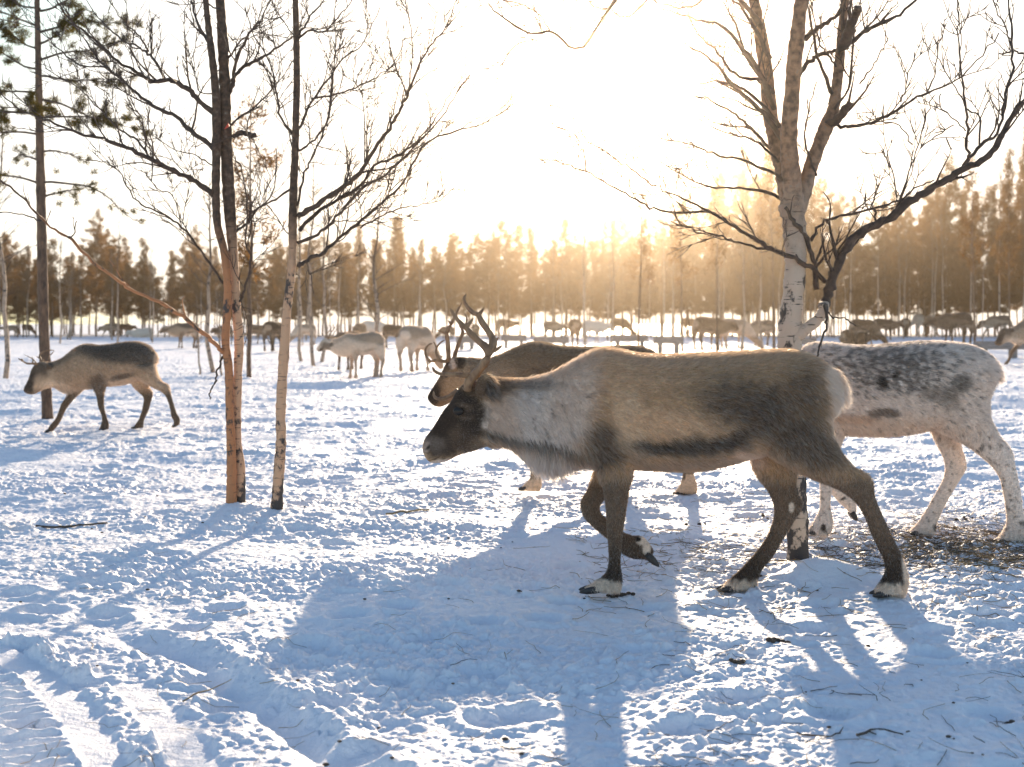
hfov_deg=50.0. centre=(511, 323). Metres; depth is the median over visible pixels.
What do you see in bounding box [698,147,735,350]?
pine tree
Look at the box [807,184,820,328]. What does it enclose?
pine tree
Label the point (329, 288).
birch tree
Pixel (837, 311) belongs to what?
pine tree
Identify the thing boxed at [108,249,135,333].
pine tree
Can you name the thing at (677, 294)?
pine tree
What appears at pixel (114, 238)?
pine tree
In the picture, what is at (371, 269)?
pine tree
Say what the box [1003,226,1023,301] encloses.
pine tree
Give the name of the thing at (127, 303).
pine tree
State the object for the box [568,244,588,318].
pine tree
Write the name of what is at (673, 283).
pine tree
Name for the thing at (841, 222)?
pine tree
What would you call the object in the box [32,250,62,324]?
pine tree
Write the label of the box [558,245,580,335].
pine tree
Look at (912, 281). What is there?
pine tree
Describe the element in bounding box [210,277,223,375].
birch tree
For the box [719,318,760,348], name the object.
reindeer
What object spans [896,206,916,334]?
pine tree
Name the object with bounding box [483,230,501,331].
pine tree
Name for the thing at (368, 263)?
pine tree
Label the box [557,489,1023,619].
hay
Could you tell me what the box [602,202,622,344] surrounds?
birch tree
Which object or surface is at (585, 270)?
birch tree
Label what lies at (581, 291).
pine tree
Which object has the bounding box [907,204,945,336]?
pine tree
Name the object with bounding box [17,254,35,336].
birch tree
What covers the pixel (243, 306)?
birch tree
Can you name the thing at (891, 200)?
pine tree
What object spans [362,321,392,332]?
reindeer
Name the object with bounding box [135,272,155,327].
pine tree
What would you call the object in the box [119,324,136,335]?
reindeer
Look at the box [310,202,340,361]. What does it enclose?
birch tree
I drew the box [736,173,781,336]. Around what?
pine tree
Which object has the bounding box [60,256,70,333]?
pine tree
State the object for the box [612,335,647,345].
feeding trough
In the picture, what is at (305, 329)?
reindeer
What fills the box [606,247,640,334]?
pine tree
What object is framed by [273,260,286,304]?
birch tree
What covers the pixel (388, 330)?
reindeer
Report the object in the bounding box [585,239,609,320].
pine tree
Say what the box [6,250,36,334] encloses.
pine tree
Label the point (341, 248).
pine tree
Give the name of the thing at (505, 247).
birch tree
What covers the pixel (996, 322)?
reindeer
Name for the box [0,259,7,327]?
birch tree
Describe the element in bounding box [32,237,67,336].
pine tree
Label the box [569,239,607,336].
pine tree
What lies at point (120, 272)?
pine tree
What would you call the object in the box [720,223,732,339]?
birch tree
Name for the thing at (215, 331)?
reindeer
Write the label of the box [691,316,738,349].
reindeer
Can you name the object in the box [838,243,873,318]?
pine tree
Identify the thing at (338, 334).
reindeer
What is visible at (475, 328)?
reindeer
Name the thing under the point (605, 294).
pine tree
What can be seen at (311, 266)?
birch tree
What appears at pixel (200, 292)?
birch tree
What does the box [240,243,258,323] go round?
pine tree
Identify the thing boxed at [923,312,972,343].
reindeer
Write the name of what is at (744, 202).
pine tree
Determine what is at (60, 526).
stick
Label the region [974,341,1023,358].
feeding trough
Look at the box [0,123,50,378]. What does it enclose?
birch tree
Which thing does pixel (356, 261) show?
pine tree
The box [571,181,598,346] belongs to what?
birch tree
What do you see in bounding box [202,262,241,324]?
pine tree
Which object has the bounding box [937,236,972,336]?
pine tree
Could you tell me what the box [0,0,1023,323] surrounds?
sky
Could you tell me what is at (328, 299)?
pine tree
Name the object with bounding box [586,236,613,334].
pine tree
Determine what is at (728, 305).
pine tree
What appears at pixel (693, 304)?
pine tree
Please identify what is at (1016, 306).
pine tree
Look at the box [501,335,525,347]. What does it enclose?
feeding trough
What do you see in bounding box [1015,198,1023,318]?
birch tree
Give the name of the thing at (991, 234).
pine tree
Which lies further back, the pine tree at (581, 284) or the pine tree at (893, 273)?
the pine tree at (581, 284)
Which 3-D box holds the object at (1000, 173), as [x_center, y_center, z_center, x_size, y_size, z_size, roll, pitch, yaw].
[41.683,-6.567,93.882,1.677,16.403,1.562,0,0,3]
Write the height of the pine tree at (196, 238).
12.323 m
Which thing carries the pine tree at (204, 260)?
on the snow ground
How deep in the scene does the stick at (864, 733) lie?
3.19 m
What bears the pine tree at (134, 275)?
on the snow ground
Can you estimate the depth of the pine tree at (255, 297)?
110.26 m
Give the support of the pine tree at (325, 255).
on the snow ground
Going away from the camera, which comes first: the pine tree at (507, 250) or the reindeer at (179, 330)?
the reindeer at (179, 330)
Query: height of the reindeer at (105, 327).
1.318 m
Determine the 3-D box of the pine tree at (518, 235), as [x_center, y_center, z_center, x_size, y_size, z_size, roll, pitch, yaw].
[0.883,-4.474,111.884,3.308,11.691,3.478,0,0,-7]
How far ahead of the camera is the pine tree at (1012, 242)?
76.12 m
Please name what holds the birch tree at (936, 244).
on the snow ground
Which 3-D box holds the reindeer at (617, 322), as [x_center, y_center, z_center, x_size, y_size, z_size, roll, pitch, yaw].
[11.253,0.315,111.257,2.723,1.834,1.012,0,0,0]
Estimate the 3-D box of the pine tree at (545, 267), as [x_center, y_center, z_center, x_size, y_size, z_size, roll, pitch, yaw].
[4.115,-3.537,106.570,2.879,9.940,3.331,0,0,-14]
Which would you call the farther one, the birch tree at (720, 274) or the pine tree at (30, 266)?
the pine tree at (30, 266)
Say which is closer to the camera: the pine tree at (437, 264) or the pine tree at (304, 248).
the pine tree at (437, 264)
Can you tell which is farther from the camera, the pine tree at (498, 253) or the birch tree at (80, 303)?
the pine tree at (498, 253)
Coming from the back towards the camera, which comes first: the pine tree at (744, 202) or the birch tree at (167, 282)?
the pine tree at (744, 202)
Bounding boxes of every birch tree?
[0,0,236,503]
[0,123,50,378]
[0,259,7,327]
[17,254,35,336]
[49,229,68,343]
[52,275,66,329]
[58,275,80,338]
[64,267,78,339]
[72,269,85,336]
[104,248,121,339]
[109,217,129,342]
[143,257,155,339]
[144,249,158,341]
[158,272,172,336]
[161,0,328,502]
[165,272,174,336]
[184,175,223,372]
[188,302,208,373]
[193,249,205,338]
[210,0,522,509]
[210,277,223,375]
[211,263,220,337]
[240,279,253,333]
[253,277,265,338]
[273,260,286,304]
[276,171,313,360]
[286,152,336,365]
[294,244,305,324]
[296,259,318,339]
[302,230,321,301]
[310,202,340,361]
[325,238,337,335]
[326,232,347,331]
[343,237,368,323]
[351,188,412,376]
[396,277,407,325]
[411,240,427,326]
[412,249,426,326]
[429,276,439,334]
[433,261,460,325]
[471,0,1023,559]
[494,264,510,339]
[503,237,508,334]
[541,265,547,336]
[547,239,561,336]
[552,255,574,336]
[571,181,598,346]
[577,226,592,337]
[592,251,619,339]
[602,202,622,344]
[643,221,654,336]
[653,218,671,335]
[657,199,671,335]
[665,234,682,335]
[666,202,676,335]
[707,210,730,317]
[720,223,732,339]
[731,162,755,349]
[739,214,756,322]
[745,180,759,321]
[749,184,771,348]
[763,225,784,335]
[803,228,806,322]
[806,243,822,337]
[822,243,840,336]
[831,220,844,336]
[839,247,853,328]
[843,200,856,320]
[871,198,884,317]
[886,221,908,336]
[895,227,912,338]
[908,233,914,336]
[915,176,922,336]
[921,205,937,337]
[925,210,944,336]
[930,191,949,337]
[962,198,978,338]
[977,198,987,340]
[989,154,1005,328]
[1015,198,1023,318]
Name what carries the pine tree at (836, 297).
on the snow ground
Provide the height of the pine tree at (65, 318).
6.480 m
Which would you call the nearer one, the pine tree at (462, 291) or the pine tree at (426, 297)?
the pine tree at (426, 297)
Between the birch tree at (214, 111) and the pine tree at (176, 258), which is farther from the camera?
the pine tree at (176, 258)
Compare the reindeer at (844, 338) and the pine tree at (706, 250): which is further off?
the pine tree at (706, 250)
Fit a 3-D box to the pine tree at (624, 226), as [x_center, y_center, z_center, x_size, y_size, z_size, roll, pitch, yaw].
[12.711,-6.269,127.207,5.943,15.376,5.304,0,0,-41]
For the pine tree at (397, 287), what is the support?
on the snow ground
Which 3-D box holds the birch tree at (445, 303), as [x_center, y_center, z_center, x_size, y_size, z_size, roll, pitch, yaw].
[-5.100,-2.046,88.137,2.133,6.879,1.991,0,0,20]
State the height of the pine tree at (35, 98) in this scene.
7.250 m
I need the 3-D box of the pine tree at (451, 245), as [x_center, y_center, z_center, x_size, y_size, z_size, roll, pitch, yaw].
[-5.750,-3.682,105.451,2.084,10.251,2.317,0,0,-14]
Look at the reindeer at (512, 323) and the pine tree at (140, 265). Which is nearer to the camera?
the pine tree at (140, 265)
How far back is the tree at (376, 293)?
24.94 m
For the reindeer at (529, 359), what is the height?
1.366 m
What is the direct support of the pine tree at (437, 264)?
on the snow ground
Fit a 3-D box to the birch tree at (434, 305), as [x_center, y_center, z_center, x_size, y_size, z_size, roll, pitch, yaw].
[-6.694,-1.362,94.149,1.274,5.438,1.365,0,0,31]
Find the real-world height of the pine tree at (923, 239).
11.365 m
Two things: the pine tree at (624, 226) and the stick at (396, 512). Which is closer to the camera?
the stick at (396, 512)
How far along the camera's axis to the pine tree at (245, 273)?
97.65 m
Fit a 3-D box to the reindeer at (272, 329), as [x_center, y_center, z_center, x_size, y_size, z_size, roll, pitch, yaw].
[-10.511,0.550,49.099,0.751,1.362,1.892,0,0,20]
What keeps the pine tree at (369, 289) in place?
on the snow ground
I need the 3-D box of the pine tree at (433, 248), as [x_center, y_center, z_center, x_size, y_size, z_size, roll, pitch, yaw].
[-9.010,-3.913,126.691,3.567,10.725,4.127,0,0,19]
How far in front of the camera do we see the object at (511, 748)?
3.52 m
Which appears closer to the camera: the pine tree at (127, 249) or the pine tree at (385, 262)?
the pine tree at (385, 262)
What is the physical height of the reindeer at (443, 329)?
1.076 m
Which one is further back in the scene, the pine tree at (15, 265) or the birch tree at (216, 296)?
the pine tree at (15, 265)
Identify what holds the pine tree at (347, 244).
on the snow ground
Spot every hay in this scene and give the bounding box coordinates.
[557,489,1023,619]
[809,509,1023,580]
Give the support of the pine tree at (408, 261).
on the snow ground
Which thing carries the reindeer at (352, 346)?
on the snow ground
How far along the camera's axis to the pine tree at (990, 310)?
110.37 m
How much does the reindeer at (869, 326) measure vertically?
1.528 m
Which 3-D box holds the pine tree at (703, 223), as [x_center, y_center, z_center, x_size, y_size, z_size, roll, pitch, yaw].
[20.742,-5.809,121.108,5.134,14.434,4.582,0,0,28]
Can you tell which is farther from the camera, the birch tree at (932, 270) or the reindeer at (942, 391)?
the birch tree at (932, 270)
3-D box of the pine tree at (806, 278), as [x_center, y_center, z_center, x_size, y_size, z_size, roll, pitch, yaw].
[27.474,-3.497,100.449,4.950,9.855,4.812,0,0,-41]
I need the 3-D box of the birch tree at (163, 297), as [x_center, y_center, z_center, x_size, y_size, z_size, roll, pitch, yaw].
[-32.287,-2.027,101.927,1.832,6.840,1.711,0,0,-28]
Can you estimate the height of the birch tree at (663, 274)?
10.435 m
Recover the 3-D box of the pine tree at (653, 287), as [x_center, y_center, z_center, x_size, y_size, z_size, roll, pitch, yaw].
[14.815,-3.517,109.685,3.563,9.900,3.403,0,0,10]
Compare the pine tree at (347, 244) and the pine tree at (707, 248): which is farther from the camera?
the pine tree at (707, 248)
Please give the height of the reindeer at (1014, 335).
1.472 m
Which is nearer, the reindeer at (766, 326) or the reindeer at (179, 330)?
the reindeer at (179, 330)
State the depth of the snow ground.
4.86 m
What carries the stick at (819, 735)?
on the snow ground
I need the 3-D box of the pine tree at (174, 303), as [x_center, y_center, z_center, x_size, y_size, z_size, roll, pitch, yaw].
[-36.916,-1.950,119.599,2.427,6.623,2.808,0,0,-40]
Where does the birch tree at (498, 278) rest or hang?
on the snow ground
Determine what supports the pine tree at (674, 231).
on the snow ground
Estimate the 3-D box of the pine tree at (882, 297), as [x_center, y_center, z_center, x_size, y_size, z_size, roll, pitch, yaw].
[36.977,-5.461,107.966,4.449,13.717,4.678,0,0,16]
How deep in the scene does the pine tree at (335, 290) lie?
128.40 m
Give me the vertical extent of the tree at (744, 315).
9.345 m
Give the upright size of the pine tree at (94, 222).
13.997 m
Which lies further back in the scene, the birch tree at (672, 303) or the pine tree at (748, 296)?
the pine tree at (748, 296)
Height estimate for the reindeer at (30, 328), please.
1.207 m
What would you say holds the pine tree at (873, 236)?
on the snow ground
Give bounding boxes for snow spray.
[665,520,731,592]
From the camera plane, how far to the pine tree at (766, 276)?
99.18 m
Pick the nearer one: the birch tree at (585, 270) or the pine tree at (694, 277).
the birch tree at (585, 270)
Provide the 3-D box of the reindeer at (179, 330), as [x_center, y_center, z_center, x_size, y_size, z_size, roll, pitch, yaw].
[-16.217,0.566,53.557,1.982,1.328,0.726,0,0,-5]
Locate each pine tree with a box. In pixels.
[0,0,153,418]
[0,231,17,314]
[0,232,25,322]
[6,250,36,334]
[6,253,37,336]
[6,276,34,336]
[22,258,50,337]
[23,246,35,334]
[29,302,59,322]
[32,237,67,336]
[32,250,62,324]
[37,263,59,335]
[49,263,93,336]
[55,278,75,334]
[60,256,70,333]
[63,251,86,335]
[63,291,87,334]
[75,255,95,334]
[76,225,119,336]
[77,209,108,328]
[83,266,100,333]
[88,228,122,323]
[98,245,128,336]
[99,246,124,336]
[102,237,136,332]
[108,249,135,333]
[111,251,131,335]
[115,261,142,336]
[115,273,126,319]
[123,235,166,327]
[128,261,161,322]
[134,266,163,327]
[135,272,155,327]
[143,287,170,336]
[154,275,164,332]
[162,277,183,324]
[163,276,187,322]
[164,259,176,324]
[165,249,177,319]
[168,236,205,304]
[175,247,195,335]
[178,224,205,321]
[185,252,213,323]
[188,264,220,330]
[195,255,219,313]
[197,246,222,334]
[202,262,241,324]
[206,261,232,318]
[211,246,219,334]
[216,251,255,288]
[220,91,284,377]
[231,240,267,336]
[232,258,265,320]
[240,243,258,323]
[252,253,284,335]
[253,263,266,324]
[259,238,297,321]
[265,277,281,320]
[267,234,302,325]
[269,248,296,322]
[279,246,296,333]
[291,277,315,321]
[292,242,308,323]
[297,234,344,334]
[298,239,322,323]
[304,258,336,335]
[315,269,337,322]
[327,241,355,331]
[330,254,347,332]
[333,253,356,331]
[337,241,362,331]
[337,266,365,330]
[346,223,372,321]
[350,239,371,323]
[355,250,393,319]
[365,238,385,321]
[366,239,385,318]
[366,240,382,321]
[373,215,412,336]
[374,217,415,324]
[381,253,392,323]
[382,257,407,324]
[390,236,409,325]
[402,246,427,324]
[406,254,414,324]
[406,261,432,323]
[407,238,433,326]
[410,251,460,334]
[426,244,444,328]
[426,261,441,334]
[430,231,471,334]
[432,253,462,322]
[440,250,465,335]
[443,234,460,319]
[454,228,496,323]
[457,266,481,327]
[459,268,477,335]
[461,242,475,328]
[465,268,483,329]
[472,244,507,325]
[478,255,501,326]
[479,237,508,335]
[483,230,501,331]
[487,217,518,334]
[495,259,523,334]
[496,234,515,315]
[507,224,532,334]
[508,226,535,334]
[513,244,548,335]
[517,227,546,336]
[527,253,543,335]
[538,238,564,320]
[538,248,560,323]
[540,252,564,334]
[545,218,581,336]
[556,246,577,333]
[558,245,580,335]
[568,233,582,318]
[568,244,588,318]
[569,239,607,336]
[569,243,592,319]
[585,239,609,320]
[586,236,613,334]
[591,221,619,335]
[592,249,610,334]
[602,219,621,317]
[605,204,639,318]
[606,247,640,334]
[610,232,650,334]
[614,233,650,334]
[620,234,647,333]
[621,181,661,344]
[633,262,653,334]
[634,215,657,334]
[640,230,662,334]
[640,234,657,327]
[642,214,676,335]
[645,242,674,329]
[653,236,689,320]
[659,197,701,334]
[660,161,697,351]
[665,220,680,328]
[667,225,713,336]
[674,209,715,324]
[674,229,701,335]
[682,227,701,333]
[686,207,708,315]
[692,184,737,317]
[697,185,729,317]
[697,202,732,317]
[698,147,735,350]
[698,155,742,318]
[702,206,740,314]
[718,194,746,336]
[719,172,736,319]
[720,143,759,318]
[731,145,754,318]
[733,209,759,322]
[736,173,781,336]
[737,174,776,335]
[741,174,780,336]
[744,153,784,336]
[747,95,782,348]
[760,184,784,303]
[761,147,778,317]
[765,185,784,316]
[766,198,780,325]
[783,239,828,335]
[803,200,820,321]
[805,189,826,337]
[807,178,844,334]
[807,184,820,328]
[808,177,833,334]
[819,239,847,336]
[821,204,845,329]
[830,190,860,332]
[835,205,848,333]
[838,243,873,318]
[839,195,866,324]
[839,225,874,318]
[851,245,875,319]
[857,201,892,320]
[865,201,906,335]
[867,225,913,335]
[874,200,895,315]
[879,190,911,334]
[880,215,916,333]
[889,209,916,317]
[895,238,935,335]
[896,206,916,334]
[901,217,954,336]
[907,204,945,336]
[907,219,940,316]
[911,179,943,333]
[920,184,969,336]
[926,154,977,336]
[928,190,943,314]
[929,189,951,334]
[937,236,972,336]
[951,177,986,307]
[955,195,975,334]
[956,156,989,344]
[958,208,995,336]
[960,189,988,313]
[961,185,1019,336]
[977,184,1005,315]
[980,226,1007,336]
[988,147,1023,327]
[989,179,1023,321]
[998,180,1019,314]
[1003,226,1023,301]
[1004,189,1023,306]
[1005,146,1023,309]
[1006,196,1022,323]
[1011,125,1023,294]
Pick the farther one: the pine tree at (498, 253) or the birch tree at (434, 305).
the pine tree at (498, 253)
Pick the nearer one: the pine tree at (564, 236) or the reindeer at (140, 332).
the reindeer at (140, 332)
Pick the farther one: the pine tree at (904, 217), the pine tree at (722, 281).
the pine tree at (904, 217)
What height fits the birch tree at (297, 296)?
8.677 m
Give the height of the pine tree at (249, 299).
6.541 m
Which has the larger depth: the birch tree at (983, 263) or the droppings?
the birch tree at (983, 263)
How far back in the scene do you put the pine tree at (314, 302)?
99.64 m
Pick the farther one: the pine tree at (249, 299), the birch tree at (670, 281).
the birch tree at (670, 281)
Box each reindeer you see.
[0,325,16,335]
[18,341,179,432]
[22,324,34,334]
[97,323,121,336]
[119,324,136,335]
[124,328,153,337]
[159,322,199,347]
[210,326,233,343]
[243,325,269,342]
[261,321,281,350]
[290,324,316,344]
[317,324,385,378]
[325,324,363,369]
[352,323,366,332]
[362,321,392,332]
[382,324,401,347]
[396,325,442,371]
[422,294,909,598]
[424,302,697,494]
[435,326,453,338]
[456,336,474,349]
[471,324,479,336]
[496,319,518,334]
[543,321,567,336]
[567,319,582,345]
[582,320,613,341]
[610,318,635,334]
[680,318,693,333]
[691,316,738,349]
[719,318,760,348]
[749,320,775,345]
[801,339,1023,541]
[839,329,877,344]
[848,319,888,344]
[874,318,904,339]
[900,318,910,336]
[908,314,939,336]
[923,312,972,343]
[977,315,1013,338]
[995,319,1023,364]
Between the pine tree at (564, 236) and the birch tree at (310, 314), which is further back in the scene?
the pine tree at (564, 236)
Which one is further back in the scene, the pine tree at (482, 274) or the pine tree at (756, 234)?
the pine tree at (756, 234)
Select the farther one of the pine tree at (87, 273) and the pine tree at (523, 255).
the pine tree at (523, 255)
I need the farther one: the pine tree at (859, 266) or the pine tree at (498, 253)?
the pine tree at (859, 266)
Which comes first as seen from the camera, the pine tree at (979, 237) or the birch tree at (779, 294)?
the birch tree at (779, 294)
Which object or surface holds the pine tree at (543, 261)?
on the snow ground
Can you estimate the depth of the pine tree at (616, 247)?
111.07 m
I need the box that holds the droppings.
[19,460,1014,765]
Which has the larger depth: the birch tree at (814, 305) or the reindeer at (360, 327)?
the birch tree at (814, 305)
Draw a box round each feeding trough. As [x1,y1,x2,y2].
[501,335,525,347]
[533,337,568,345]
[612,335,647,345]
[653,336,683,353]
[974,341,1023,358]
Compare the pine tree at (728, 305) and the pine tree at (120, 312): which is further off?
the pine tree at (120, 312)
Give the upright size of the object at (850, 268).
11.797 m
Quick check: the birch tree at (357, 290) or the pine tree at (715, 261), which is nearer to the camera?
the pine tree at (715, 261)
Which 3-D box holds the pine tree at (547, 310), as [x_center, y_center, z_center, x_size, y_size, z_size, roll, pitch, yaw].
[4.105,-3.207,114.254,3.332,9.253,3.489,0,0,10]
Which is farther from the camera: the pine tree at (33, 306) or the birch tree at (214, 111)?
the pine tree at (33, 306)
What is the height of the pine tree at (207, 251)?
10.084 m
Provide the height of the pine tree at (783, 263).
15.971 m
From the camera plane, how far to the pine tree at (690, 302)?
112.69 m
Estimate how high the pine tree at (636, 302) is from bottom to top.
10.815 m
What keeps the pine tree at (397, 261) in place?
on the snow ground
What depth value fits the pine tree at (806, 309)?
106.66 m
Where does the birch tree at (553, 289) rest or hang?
on the snow ground
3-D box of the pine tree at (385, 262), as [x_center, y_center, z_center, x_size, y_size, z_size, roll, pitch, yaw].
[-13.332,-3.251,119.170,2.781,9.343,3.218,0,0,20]
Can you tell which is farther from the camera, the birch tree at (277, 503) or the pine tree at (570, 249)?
the pine tree at (570, 249)
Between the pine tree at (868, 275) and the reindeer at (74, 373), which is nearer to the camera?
the reindeer at (74, 373)
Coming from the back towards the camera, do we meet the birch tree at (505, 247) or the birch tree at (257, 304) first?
the birch tree at (505, 247)
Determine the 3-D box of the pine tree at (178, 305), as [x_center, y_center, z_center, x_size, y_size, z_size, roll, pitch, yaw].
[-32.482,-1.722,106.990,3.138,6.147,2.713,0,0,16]
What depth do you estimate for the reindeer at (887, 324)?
82.39 m
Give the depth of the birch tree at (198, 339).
25.85 m
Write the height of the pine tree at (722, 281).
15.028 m
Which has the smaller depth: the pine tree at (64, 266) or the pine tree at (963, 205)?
the pine tree at (963, 205)
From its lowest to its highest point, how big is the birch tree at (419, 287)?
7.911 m
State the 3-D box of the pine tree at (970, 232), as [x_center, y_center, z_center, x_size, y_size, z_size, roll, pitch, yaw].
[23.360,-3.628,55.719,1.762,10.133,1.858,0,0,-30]
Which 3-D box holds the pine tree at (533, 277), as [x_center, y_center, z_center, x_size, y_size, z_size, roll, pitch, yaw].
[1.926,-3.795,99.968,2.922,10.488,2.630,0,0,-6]
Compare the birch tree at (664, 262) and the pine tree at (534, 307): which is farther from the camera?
the pine tree at (534, 307)
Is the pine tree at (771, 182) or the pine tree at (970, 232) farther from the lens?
the pine tree at (970, 232)
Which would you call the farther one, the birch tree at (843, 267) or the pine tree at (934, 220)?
the pine tree at (934, 220)
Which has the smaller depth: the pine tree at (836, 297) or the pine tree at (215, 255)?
the pine tree at (836, 297)
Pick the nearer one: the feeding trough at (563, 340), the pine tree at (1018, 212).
the feeding trough at (563, 340)
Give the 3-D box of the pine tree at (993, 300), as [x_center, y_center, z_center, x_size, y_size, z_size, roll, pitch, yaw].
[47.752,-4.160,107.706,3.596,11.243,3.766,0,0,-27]
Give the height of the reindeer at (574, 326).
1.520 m
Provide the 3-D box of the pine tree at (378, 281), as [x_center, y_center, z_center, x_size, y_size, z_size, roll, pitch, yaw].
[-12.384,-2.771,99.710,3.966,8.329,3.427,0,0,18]
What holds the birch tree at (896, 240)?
on the snow ground
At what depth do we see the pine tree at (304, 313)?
104.46 m
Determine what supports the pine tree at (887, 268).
on the snow ground
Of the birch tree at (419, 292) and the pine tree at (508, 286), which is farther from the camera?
the pine tree at (508, 286)
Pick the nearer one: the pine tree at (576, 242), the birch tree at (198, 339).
the birch tree at (198, 339)
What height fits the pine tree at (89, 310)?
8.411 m
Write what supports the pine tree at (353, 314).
on the snow ground
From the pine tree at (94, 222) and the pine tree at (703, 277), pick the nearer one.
the pine tree at (703, 277)
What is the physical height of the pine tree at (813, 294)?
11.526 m
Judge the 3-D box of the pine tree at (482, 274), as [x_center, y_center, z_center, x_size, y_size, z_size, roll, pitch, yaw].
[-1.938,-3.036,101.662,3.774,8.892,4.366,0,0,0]
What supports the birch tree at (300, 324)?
on the snow ground
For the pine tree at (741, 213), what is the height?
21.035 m
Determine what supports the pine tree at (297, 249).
on the snow ground
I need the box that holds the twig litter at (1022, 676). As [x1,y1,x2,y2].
[451,598,1023,766]
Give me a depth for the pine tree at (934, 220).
119.91 m
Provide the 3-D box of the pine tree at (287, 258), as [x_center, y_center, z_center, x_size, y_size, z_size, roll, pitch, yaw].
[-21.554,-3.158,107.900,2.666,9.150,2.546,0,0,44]
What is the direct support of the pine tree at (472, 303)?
on the snow ground
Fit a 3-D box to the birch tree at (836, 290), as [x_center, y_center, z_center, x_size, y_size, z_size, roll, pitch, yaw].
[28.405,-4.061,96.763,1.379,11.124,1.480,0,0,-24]
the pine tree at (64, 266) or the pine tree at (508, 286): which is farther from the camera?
the pine tree at (64, 266)
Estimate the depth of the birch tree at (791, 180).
5.57 m
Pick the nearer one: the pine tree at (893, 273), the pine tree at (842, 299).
the pine tree at (893, 273)
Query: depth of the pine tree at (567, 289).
118.79 m
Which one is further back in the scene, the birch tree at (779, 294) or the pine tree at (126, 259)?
the pine tree at (126, 259)
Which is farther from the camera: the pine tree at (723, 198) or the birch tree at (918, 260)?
the pine tree at (723, 198)
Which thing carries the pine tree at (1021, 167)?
on the snow ground
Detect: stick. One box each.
[35,522,107,527]
[182,679,231,701]
[386,509,428,514]
[796,727,843,736]
[856,728,902,735]
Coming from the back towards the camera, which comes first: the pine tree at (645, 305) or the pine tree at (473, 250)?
the pine tree at (473, 250)
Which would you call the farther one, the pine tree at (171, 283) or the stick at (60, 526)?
the pine tree at (171, 283)
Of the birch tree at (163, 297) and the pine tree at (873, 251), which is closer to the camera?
the birch tree at (163, 297)
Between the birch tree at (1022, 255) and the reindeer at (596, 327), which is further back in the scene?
the birch tree at (1022, 255)
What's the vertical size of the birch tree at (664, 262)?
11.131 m
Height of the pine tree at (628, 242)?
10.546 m
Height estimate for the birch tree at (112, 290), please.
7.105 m
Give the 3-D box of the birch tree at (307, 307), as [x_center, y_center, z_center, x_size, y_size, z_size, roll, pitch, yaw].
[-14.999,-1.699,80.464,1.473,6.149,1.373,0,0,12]
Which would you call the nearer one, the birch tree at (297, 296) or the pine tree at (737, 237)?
the birch tree at (297, 296)
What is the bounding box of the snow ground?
[0,324,1023,766]
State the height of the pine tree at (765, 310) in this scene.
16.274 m
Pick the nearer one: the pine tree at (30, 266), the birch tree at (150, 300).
the birch tree at (150, 300)
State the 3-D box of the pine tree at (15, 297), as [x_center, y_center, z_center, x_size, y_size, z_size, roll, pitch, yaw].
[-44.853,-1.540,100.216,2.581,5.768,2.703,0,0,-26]
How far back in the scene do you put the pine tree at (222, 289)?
101.08 m
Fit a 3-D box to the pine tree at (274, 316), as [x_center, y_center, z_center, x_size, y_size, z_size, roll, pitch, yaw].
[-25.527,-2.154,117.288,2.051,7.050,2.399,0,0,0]
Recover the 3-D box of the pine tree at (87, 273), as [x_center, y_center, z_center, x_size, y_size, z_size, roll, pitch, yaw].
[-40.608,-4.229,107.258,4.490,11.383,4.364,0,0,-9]
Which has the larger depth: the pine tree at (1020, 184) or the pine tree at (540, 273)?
the pine tree at (540, 273)
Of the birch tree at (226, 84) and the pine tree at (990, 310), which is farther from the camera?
the pine tree at (990, 310)
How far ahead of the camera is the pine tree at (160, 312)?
99.23 m
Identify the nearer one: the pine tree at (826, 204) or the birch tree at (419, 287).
the birch tree at (419, 287)
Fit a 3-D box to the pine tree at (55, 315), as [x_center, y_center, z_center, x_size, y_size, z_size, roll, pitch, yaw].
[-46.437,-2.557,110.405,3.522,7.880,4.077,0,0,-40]
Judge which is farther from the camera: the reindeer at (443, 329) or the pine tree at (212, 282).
the pine tree at (212, 282)
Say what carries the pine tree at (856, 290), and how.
on the snow ground
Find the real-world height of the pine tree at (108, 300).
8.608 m
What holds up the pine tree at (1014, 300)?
on the snow ground
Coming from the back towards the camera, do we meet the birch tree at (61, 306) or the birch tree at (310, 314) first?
the birch tree at (61, 306)
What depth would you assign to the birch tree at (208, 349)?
27.16 m
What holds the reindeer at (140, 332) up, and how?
on the snow ground
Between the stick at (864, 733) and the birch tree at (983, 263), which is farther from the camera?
the birch tree at (983, 263)
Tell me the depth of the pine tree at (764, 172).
129.40 m
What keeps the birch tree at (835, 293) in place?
on the snow ground
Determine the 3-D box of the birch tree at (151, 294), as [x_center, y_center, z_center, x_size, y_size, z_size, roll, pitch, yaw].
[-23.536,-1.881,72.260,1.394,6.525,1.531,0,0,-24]
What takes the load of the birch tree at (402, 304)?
on the snow ground
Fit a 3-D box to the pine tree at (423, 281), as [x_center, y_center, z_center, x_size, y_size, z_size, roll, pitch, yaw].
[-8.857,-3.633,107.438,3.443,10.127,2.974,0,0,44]
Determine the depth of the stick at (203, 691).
3.68 m
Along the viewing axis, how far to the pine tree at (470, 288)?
101.34 m
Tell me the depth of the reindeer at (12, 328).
107.03 m

